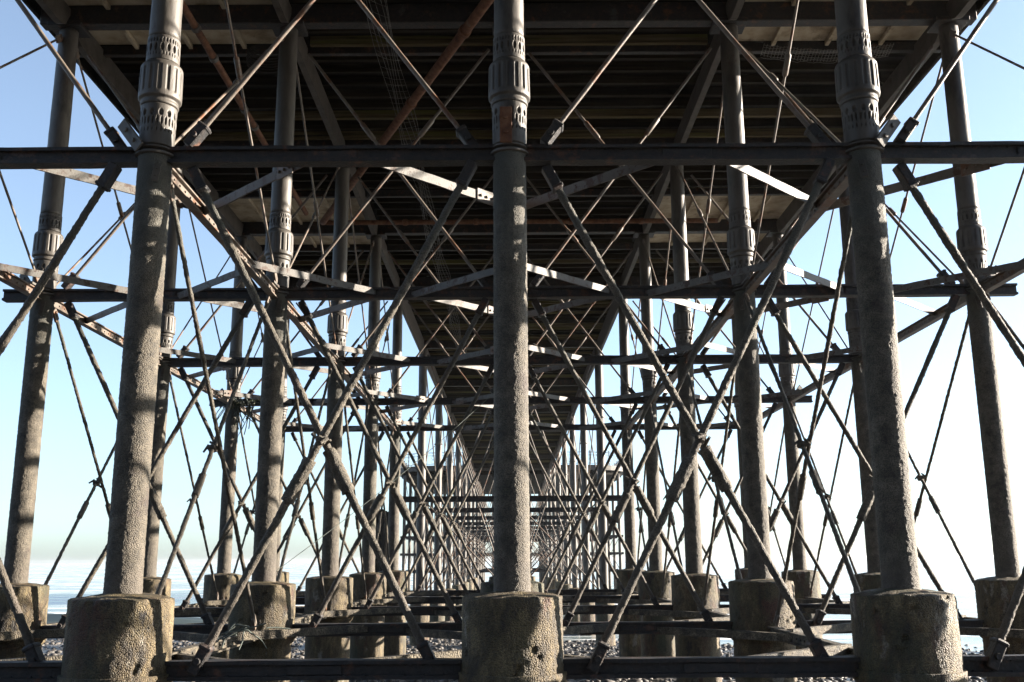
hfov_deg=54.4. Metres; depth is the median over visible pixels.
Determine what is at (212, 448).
brace rod
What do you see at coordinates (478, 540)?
brace rod
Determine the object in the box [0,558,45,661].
brace rod
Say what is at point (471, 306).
knee brace
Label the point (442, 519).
brace rod
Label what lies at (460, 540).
brace rod
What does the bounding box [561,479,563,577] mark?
head column
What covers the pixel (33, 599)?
column footing
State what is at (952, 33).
brace rod
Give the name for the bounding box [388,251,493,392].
brace rod
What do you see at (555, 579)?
neck column
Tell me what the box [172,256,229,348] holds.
brace rod
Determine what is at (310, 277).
knee brace
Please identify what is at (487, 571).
platform cross beam
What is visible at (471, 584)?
neck column
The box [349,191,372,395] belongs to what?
brace rod
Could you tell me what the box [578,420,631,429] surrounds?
knee brace
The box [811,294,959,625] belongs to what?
brace rod
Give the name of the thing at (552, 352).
knee brace
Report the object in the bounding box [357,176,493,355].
brace rod
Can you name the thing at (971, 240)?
iron column
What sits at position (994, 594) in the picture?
column footing
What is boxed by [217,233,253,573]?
iron column
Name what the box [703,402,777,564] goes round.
brace rod
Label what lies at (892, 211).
brace rod
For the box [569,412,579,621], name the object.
neck column
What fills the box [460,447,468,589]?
neck column
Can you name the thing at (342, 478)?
brace rod
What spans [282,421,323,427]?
knee brace
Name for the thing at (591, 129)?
brace rod
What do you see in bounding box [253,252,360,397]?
brace rod
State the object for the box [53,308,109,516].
brace rod
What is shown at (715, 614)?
tie beam
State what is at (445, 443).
brace rod
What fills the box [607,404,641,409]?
knee brace
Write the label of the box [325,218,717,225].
service pipe
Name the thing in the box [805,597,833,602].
tie beam
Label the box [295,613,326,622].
tie beam
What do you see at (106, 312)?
knee brace
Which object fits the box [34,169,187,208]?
knee brace
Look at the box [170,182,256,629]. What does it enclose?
brace rod
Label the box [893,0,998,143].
brace rod
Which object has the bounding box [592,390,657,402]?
knee brace
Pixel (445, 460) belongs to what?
brace rod
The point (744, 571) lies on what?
column footing
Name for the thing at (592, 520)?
brace rod
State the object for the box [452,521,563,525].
neck cross beam
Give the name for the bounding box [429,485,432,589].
head column
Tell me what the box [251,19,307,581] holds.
iron column
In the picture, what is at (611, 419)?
brace rod
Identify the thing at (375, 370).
knee brace
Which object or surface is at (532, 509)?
neck cross beam
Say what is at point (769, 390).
brace rod
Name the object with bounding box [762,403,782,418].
tie beam
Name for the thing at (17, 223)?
brace rod
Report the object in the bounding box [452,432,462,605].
neck column
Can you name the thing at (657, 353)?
knee brace
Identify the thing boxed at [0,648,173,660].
knee brace
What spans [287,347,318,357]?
knee brace
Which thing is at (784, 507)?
brace rod
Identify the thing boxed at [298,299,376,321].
knee brace
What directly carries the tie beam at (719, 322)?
attached to the iron column at (682, 319)
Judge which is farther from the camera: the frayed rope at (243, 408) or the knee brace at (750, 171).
the frayed rope at (243, 408)
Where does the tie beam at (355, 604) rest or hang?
on the column footing at (366, 646)
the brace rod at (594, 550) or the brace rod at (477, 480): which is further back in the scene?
the brace rod at (477, 480)
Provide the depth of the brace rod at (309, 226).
16.36 m
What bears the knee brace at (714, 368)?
attached to the tie beam at (661, 389)
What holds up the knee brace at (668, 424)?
attached to the tie beam at (636, 417)
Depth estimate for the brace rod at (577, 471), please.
48.78 m
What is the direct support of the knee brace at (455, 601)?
attached to the cross beam at (442, 600)
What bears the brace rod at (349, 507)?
on the tie beam at (355, 604)
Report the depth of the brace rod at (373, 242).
22.20 m
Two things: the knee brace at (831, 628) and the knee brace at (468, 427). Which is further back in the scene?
the knee brace at (468, 427)
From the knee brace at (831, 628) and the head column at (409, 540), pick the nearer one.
the knee brace at (831, 628)
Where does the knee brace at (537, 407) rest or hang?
attached to the cross beam at (534, 400)
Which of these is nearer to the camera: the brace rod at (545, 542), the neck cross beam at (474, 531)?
the brace rod at (545, 542)
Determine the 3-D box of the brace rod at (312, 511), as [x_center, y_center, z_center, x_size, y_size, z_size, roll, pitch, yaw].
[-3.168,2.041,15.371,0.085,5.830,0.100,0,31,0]
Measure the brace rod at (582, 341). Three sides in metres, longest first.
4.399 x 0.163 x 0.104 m
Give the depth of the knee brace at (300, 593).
26.09 m
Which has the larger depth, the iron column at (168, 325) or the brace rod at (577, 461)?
the brace rod at (577, 461)
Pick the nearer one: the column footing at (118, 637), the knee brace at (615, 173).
the column footing at (118, 637)
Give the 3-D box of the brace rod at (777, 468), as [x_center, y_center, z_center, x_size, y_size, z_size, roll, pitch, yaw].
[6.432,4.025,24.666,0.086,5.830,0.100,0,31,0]
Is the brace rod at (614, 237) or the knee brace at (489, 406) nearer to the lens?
the brace rod at (614, 237)
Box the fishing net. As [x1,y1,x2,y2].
[215,398,259,437]
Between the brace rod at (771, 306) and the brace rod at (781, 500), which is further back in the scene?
the brace rod at (781, 500)
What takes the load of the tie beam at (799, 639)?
on the column footing at (753, 603)
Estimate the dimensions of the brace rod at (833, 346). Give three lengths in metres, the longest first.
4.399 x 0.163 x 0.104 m
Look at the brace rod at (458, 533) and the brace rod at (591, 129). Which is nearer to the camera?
the brace rod at (591, 129)
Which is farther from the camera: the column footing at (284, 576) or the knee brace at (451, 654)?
the column footing at (284, 576)
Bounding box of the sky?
[0,0,1023,563]
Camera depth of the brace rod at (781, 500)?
17.79 m
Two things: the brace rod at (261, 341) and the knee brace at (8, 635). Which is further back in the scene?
the brace rod at (261, 341)
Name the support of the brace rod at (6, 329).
on the tie beam
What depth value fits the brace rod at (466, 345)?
27.96 m
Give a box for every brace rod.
[0,34,62,68]
[0,161,121,355]
[0,170,39,283]
[0,303,23,340]
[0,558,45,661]
[15,0,126,146]
[43,444,114,584]
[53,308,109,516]
[55,298,253,628]
[57,202,134,284]
[61,50,266,289]
[64,301,214,624]
[77,48,161,355]
[87,54,257,287]
[155,296,270,594]
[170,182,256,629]
[170,372,218,599]
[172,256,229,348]
[175,36,285,144]
[176,174,327,358]
[178,365,319,609]
[178,367,280,581]
[183,0,315,147]
[183,177,231,390]
[186,159,476,675]
[187,166,435,658]
[190,178,321,356]
[225,0,277,282]
[233,498,255,572]
[239,413,254,509]
[241,339,262,385]
[247,250,363,393]
[247,406,321,560]
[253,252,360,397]
[257,312,263,342]
[276,367,331,581]
[277,405,358,554]
[286,323,326,610]
[290,167,339,267]
[290,432,359,572]
[292,301,387,422]
[296,48,489,288]
[296,68,337,353]
[296,431,384,591]
[298,300,461,622]
[307,53,489,285]
[308,297,488,627]
[338,404,369,570]
[344,403,366,599]
[348,240,374,323]
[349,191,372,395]
[351,175,492,357]
[352,366,469,594]
[355,0,478,144]
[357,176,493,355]
[363,364,493,608]
[375,431,393,556]
[378,434,391,591]
[381,270,396,418]
[382,321,390,352]
[384,255,492,398]
[385,405,479,592]
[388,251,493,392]
[400,407,493,592]
[406,431,483,581]
[407,315,489,425]
[408,302,493,417]
[415,440,493,591]
[425,410,487,588]
[425,510,436,566]
[425,515,493,589]
[425,517,437,587]
[426,405,435,462]
[426,502,493,575]
[427,354,493,552]
[427,380,438,506]
[441,523,449,582]
[442,391,493,543]
[442,413,449,507]
[442,419,448,471]
[442,431,493,581]
[443,527,493,583]
[444,515,493,569]
[452,458,493,582]
[452,536,493,581]
[453,417,493,537]
[453,445,458,520]
[454,521,493,564]
[461,436,493,533]
[461,479,493,576]
[462,527,493,561]
[466,495,493,576]
[467,451,493,529]
[526,176,668,354]
[527,256,635,393]
[527,309,614,421]
[528,52,722,284]
[528,172,662,356]
[528,248,632,390]
[528,299,612,416]
[528,365,659,604]
[528,407,623,592]
[529,395,598,588]
[529,432,581,582]
[529,441,607,588]
[529,459,571,581]
[529,479,562,576]
[529,495,557,576]
[529,516,597,588]
[530,352,594,552]
[530,390,579,542]
[530,416,568,536]
[530,435,561,531]
[530,449,555,527]
[530,514,579,569]
[530,521,568,564]
[530,526,561,561]
[530,528,581,583]
[531,47,711,286]
[531,501,597,575]
[532,298,712,620]
[532,538,570,579]
[540,0,656,145]
[540,430,616,582]
[542,163,829,656]
[544,403,637,592]
[555,363,669,594]
[563,295,724,625]
[563,435,570,494]
[571,416,581,490]
[575,439,580,506]
[583,396,596,475]
[585,512,599,579]
[586,404,594,502]
[587,157,835,673]
[588,526,598,586]
[626,429,648,570]
[628,322,640,373]
[629,299,640,413]
[632,301,730,421]
[634,462,645,590]
[637,430,726,588]
[643,238,675,343]
[649,404,682,566]
[652,216,671,389]
[656,250,774,393]
[660,422,679,597]
[662,248,767,396]
[662,403,746,554]
[666,429,732,570]
[675,165,731,279]
[684,362,742,578]
[687,90,722,350]
[690,175,839,349]
[695,0,830,142]
[700,207,803,354]
[700,364,842,603]
[702,349,735,606]
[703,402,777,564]
[727,30,840,141]
[744,293,860,592]
[745,362,844,578]
[748,0,798,276]
[748,51,955,283]
[758,312,765,349]
[764,46,933,283]
[766,297,963,619]
[768,506,784,566]
[769,427,783,519]
[773,211,851,626]
[777,238,849,353]
[790,402,857,573]
[792,209,833,389]
[808,384,852,596]
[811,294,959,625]
[861,361,974,584]
[885,203,963,283]
[890,62,941,258]
[892,161,1023,366]
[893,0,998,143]
[914,315,968,523]
[949,29,1023,69]
[983,566,1023,670]
[984,167,1023,276]
[985,291,1023,349]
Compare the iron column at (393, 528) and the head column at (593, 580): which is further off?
the head column at (593, 580)
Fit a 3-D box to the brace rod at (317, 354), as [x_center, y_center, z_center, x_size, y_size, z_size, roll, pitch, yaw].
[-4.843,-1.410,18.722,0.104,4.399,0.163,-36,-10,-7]
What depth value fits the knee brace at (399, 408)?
23.66 m
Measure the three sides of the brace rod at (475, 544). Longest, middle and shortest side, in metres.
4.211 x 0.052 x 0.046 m
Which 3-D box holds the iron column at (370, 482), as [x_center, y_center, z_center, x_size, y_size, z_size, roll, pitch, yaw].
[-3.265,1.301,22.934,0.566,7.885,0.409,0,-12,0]
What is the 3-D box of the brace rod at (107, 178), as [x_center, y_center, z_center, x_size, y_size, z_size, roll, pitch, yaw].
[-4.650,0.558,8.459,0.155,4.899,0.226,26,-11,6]
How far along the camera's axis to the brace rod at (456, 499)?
35.19 m
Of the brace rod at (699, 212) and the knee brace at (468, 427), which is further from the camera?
the knee brace at (468, 427)
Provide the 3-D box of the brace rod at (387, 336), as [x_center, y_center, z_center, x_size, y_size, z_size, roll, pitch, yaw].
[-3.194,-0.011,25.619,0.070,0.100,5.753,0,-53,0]
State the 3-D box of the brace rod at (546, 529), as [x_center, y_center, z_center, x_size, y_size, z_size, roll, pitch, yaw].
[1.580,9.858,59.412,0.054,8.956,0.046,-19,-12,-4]
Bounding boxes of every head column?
[402,475,406,570]
[408,481,411,589]
[413,484,416,589]
[425,480,428,589]
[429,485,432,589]
[441,476,442,579]
[442,480,445,585]
[453,492,455,584]
[460,480,461,575]
[475,478,478,586]
[479,480,480,587]
[480,484,481,582]
[482,488,483,579]
[492,475,493,574]
[529,475,531,573]
[538,491,540,581]
[539,487,541,578]
[541,483,543,582]
[543,479,545,588]
[544,478,548,584]
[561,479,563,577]
[568,492,571,583]
[577,479,581,587]
[580,475,582,580]
[590,485,594,588]
[594,479,598,588]
[606,483,611,588]
[611,481,615,588]
[616,474,621,569]
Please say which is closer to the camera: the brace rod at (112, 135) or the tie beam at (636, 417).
the brace rod at (112, 135)
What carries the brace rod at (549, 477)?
attached to the neck column at (573, 461)
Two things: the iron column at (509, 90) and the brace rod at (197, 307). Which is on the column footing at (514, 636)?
the iron column at (509, 90)
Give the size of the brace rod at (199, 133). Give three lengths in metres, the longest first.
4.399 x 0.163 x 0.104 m
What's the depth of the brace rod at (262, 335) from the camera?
25.44 m
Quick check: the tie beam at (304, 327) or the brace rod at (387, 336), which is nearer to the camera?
the tie beam at (304, 327)
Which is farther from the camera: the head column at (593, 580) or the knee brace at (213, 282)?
the head column at (593, 580)
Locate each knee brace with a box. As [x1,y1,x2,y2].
[0,263,127,293]
[0,628,64,639]
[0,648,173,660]
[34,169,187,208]
[85,302,125,323]
[159,347,235,362]
[172,631,222,641]
[174,609,221,615]
[174,653,225,659]
[177,270,239,298]
[187,367,233,378]
[202,164,307,214]
[202,301,287,317]
[203,600,228,604]
[216,390,291,402]
[229,625,367,640]
[252,260,375,294]
[252,406,288,413]
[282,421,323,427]
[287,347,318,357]
[293,367,327,372]
[296,592,304,595]
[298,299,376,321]
[311,607,402,616]
[313,392,359,404]
[324,342,409,361]
[346,405,364,409]
[348,422,386,430]
[349,365,410,377]
[356,597,428,604]
[364,390,429,402]
[369,649,461,658]
[380,405,426,412]
[381,167,492,205]
[386,591,441,595]
[390,419,444,428]
[406,628,461,639]
[410,268,493,298]
[425,621,454,622]
[431,300,493,315]
[434,610,461,616]
[437,346,493,364]
[451,393,493,404]
[451,599,461,603]
[458,366,493,372]
[462,423,493,430]
[474,405,493,407]
[526,162,661,209]
[527,263,609,293]
[527,297,610,317]
[528,345,584,360]
[528,365,579,374]
[528,391,569,401]
[528,404,567,409]
[528,421,558,427]
[547,590,562,593]
[562,596,573,600]
[562,606,589,612]
[563,623,618,634]
[564,654,590,656]
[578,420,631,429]
[583,592,637,595]
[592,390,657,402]
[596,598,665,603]
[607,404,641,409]
[611,343,695,363]
[623,609,710,617]
[628,365,672,374]
[633,602,671,604]
[637,419,674,426]
[644,261,767,297]
[657,404,698,409]
[657,627,791,641]
[661,299,722,316]
[664,389,708,400]
[674,616,729,620]
[677,364,729,376]
[695,340,734,353]
[696,421,739,429]
[707,607,728,613]
[719,591,728,594]
[727,165,816,207]
[728,298,833,319]
[732,389,805,402]
[749,643,851,655]
[762,403,771,408]
[763,258,843,291]
[786,346,861,362]
[787,623,851,634]
[795,599,819,603]
[796,364,834,372]
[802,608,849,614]
[811,601,849,603]
[827,164,1001,210]
[893,260,1023,292]
[894,297,934,315]
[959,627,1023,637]
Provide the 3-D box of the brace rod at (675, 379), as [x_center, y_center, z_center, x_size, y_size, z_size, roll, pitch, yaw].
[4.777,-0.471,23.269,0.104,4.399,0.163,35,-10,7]
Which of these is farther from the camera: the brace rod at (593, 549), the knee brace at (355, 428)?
the brace rod at (593, 549)
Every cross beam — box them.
[0,141,1023,168]
[0,654,1023,681]
[2,283,1018,302]
[40,619,983,638]
[166,354,854,367]
[174,604,849,616]
[201,594,825,604]
[209,395,812,406]
[284,423,736,431]
[296,588,727,596]
[400,535,622,538]
[400,552,623,555]
[402,495,621,501]
[406,537,617,539]
[408,569,618,572]
[428,507,596,512]
[443,515,579,519]
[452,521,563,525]
[460,530,562,532]
[461,526,569,529]
[471,532,556,534]
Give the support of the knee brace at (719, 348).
attached to the cross beam at (476, 361)
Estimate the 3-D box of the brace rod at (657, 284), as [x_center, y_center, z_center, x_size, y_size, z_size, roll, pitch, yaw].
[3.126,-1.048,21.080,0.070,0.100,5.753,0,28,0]
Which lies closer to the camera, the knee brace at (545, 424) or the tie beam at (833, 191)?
the tie beam at (833, 191)
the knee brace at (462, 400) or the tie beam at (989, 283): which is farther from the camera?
the knee brace at (462, 400)
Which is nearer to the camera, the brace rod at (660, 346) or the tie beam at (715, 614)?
the tie beam at (715, 614)
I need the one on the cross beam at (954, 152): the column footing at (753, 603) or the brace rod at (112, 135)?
the brace rod at (112, 135)
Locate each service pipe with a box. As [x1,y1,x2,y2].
[182,0,308,215]
[320,0,493,224]
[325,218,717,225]
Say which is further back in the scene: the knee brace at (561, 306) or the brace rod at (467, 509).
the brace rod at (467, 509)
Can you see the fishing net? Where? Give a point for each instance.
(253, 402)
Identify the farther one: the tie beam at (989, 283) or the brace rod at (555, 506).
the brace rod at (555, 506)
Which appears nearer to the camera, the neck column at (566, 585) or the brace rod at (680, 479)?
the brace rod at (680, 479)
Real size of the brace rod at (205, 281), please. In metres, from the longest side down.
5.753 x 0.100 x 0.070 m
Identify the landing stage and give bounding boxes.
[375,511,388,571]
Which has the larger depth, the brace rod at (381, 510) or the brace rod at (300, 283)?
the brace rod at (381, 510)
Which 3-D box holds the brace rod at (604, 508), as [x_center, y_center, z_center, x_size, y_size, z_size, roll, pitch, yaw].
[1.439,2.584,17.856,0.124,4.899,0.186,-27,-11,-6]
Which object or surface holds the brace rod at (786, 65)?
on the tie beam at (833, 191)
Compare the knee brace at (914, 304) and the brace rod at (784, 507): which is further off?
the brace rod at (784, 507)
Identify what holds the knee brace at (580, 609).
attached to the cross beam at (429, 610)
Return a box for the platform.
[400,465,622,493]
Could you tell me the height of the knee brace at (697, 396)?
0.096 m
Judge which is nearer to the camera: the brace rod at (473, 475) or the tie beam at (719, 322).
the tie beam at (719, 322)
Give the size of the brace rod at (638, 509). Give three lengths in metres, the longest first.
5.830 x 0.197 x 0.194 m
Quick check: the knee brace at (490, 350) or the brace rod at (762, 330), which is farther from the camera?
the brace rod at (762, 330)
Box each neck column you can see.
[409,348,429,645]
[429,387,444,621]
[445,413,455,620]
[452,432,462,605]
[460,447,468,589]
[466,459,473,589]
[472,471,476,589]
[547,470,552,588]
[551,459,557,588]
[555,447,561,588]
[561,433,571,604]
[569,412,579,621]
[579,389,594,635]
[594,347,615,645]
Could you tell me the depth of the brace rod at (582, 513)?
22.33 m
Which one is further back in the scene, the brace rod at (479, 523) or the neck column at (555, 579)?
the neck column at (555, 579)
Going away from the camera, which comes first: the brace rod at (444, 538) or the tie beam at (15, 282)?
the tie beam at (15, 282)
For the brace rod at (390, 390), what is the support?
attached to the cross beam at (534, 400)
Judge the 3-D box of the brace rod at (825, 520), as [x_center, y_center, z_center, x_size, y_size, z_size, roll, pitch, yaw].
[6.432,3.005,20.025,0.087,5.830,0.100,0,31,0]
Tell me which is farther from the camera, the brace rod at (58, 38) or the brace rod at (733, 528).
the brace rod at (733, 528)
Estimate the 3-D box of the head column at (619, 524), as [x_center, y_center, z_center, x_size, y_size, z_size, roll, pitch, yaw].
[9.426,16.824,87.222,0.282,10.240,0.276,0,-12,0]
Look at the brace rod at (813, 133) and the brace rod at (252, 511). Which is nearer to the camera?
the brace rod at (813, 133)
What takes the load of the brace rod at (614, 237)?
attached to the cross beam at (476, 361)
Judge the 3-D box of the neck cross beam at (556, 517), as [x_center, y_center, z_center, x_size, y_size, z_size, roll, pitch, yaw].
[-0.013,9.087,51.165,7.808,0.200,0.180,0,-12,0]
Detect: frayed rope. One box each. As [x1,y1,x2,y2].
[216,397,251,420]
[217,623,289,649]
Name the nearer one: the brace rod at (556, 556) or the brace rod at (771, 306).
the brace rod at (771, 306)
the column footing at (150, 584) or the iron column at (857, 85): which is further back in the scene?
the column footing at (150, 584)
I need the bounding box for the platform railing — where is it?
[400,450,621,467]
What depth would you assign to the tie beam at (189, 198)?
10.62 m
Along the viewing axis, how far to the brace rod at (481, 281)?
14.04 m
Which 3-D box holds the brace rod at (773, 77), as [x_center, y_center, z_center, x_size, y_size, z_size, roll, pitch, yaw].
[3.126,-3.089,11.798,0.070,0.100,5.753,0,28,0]
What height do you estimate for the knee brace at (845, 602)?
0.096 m
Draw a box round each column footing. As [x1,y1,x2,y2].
[0,583,49,658]
[57,593,174,681]
[143,576,171,596]
[203,573,241,658]
[225,581,295,681]
[276,571,288,582]
[303,575,353,681]
[349,572,386,657]
[377,570,407,655]
[458,591,566,681]
[480,580,543,592]
[489,576,535,580]
[616,569,645,656]
[638,571,675,656]
[671,573,721,681]
[728,578,797,681]
[735,568,747,579]
[781,569,825,679]
[850,588,968,681]
[853,572,880,592]
[974,576,1023,681]
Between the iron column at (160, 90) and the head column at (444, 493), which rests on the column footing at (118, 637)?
the iron column at (160, 90)
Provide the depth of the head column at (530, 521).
87.47 m
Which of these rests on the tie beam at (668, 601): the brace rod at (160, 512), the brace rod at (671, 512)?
the brace rod at (671, 512)
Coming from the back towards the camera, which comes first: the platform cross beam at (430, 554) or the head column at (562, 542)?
the head column at (562, 542)
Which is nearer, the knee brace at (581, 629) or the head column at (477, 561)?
the knee brace at (581, 629)
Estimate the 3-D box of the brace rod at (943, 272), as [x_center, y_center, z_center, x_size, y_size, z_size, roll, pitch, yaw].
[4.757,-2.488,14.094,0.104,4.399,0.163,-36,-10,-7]
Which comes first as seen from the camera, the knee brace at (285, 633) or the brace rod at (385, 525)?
the knee brace at (285, 633)
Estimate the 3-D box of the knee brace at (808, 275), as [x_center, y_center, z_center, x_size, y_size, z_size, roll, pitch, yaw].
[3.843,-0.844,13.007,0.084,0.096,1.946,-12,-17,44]
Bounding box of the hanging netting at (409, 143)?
[364,0,466,352]
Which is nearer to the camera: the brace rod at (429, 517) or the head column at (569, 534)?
the brace rod at (429, 517)
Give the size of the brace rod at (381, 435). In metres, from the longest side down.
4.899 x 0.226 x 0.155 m
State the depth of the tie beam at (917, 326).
15.36 m
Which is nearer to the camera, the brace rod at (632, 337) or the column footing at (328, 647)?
the column footing at (328, 647)
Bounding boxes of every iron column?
[4,21,90,582]
[102,0,182,594]
[143,168,182,576]
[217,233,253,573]
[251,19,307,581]
[276,286,293,570]
[321,167,349,575]
[361,232,386,572]
[388,286,402,569]
[488,0,530,591]
[492,18,524,35]
[617,284,636,568]
[633,230,662,570]
[670,165,702,573]
[709,17,772,578]
[727,284,747,567]
[766,230,806,569]
[834,0,921,589]
[836,165,880,572]
[926,16,1020,577]
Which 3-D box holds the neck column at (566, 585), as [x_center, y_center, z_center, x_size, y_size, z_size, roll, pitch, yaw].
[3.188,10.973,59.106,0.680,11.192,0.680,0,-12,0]
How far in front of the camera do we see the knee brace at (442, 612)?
17.12 m
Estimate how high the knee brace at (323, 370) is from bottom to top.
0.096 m
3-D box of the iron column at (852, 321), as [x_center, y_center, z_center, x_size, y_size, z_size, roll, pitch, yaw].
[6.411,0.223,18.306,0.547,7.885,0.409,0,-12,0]
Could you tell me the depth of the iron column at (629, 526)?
27.36 m
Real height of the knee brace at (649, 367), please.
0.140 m
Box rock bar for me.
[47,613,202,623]
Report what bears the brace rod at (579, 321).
attached to the cross beam at (534, 400)
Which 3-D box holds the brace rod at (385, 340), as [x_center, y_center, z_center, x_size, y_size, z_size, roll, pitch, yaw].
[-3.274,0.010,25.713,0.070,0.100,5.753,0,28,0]
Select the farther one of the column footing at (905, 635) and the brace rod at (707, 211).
the brace rod at (707, 211)
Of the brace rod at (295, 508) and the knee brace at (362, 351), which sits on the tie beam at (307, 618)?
the brace rod at (295, 508)
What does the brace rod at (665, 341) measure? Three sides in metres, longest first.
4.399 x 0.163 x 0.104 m
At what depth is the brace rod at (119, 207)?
15.45 m
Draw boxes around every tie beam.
[0,271,43,299]
[54,302,162,365]
[170,368,231,405]
[171,168,278,297]
[171,630,256,659]
[174,602,218,607]
[241,406,259,421]
[287,301,338,364]
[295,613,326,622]
[344,367,373,404]
[353,601,364,606]
[378,406,396,430]
[626,404,643,429]
[648,365,676,402]
[658,598,671,602]
[683,298,733,362]
[697,608,729,616]
[741,164,847,295]
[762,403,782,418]
[767,626,852,655]
[787,363,850,401]
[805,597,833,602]
[858,297,966,361]
[978,258,1023,292]
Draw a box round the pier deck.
[22,0,989,470]
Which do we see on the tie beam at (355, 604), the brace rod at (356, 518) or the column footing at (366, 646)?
the brace rod at (356, 518)
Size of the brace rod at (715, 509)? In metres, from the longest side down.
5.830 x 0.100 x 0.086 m
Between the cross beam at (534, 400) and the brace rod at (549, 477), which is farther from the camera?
the brace rod at (549, 477)
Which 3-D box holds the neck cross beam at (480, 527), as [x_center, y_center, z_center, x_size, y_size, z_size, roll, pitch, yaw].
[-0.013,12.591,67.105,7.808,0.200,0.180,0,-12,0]
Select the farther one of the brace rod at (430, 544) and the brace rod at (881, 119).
the brace rod at (430, 544)
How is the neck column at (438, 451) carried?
on the beach
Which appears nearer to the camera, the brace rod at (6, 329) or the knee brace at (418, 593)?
the brace rod at (6, 329)
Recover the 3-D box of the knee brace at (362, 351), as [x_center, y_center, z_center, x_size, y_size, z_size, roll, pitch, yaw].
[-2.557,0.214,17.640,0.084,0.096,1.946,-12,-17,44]
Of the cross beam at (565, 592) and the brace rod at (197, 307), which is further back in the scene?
the cross beam at (565, 592)
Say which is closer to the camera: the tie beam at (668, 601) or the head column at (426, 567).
the tie beam at (668, 601)
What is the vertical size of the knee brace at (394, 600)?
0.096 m
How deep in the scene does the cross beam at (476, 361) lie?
18.24 m
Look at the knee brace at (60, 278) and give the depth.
12.92 m
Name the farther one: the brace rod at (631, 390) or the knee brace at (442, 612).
the brace rod at (631, 390)
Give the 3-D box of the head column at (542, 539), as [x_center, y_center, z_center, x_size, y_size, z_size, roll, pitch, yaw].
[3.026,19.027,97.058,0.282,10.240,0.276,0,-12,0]
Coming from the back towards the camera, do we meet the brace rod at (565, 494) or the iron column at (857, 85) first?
the brace rod at (565, 494)
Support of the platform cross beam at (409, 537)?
attached to the head column at (404, 521)
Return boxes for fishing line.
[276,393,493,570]
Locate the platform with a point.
(539, 475)
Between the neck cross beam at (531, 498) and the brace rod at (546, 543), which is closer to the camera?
the neck cross beam at (531, 498)
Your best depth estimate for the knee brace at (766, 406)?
24.04 m
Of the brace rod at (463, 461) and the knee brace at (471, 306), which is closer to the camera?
the knee brace at (471, 306)
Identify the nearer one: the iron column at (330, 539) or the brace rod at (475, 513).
the iron column at (330, 539)
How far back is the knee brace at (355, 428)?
27.21 m
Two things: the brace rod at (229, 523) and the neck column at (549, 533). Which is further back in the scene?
the neck column at (549, 533)
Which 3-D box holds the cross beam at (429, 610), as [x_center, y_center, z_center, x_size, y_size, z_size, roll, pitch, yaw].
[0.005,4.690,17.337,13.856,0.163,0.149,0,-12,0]
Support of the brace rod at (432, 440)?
attached to the neck column at (438, 451)
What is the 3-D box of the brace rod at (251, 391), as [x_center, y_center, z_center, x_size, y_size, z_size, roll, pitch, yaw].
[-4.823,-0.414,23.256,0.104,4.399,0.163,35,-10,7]
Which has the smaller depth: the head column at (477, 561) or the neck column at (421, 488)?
the neck column at (421, 488)
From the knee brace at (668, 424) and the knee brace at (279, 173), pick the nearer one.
the knee brace at (279, 173)
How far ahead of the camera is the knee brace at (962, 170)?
9.49 m
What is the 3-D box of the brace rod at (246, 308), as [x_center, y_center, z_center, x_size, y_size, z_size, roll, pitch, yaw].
[-4.644,1.582,13.103,0.152,4.899,0.226,26,-11,6]
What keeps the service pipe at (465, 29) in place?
attached to the pier deck
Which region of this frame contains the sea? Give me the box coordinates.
[3,557,1023,653]
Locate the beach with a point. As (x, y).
(44, 650)
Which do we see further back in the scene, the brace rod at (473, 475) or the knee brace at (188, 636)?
the brace rod at (473, 475)
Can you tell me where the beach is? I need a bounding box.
[42,636,983,681]
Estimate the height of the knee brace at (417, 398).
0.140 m
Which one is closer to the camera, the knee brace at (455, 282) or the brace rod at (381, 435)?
the knee brace at (455, 282)
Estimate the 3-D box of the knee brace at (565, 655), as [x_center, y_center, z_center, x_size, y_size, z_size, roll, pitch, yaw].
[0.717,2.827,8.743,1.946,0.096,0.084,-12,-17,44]
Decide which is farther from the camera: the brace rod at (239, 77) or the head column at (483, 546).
the head column at (483, 546)
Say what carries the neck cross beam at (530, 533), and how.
attached to the neck column at (549, 533)
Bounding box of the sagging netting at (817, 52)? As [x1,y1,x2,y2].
[761,43,893,62]
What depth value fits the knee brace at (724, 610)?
16.21 m
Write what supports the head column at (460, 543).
on the beach
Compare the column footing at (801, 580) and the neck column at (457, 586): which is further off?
the neck column at (457, 586)
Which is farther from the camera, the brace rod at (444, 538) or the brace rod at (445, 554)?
the brace rod at (445, 554)
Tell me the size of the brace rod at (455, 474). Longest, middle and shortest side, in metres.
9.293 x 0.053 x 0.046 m
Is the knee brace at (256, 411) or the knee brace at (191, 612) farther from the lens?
the knee brace at (256, 411)
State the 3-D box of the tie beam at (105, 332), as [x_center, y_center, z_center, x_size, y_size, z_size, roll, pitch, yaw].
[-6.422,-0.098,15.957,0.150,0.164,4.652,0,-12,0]
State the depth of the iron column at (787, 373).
22.67 m
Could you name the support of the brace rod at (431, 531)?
attached to the cross beam at (442, 600)
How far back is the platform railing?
88.02 m
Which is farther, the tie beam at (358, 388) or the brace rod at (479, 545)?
the brace rod at (479, 545)

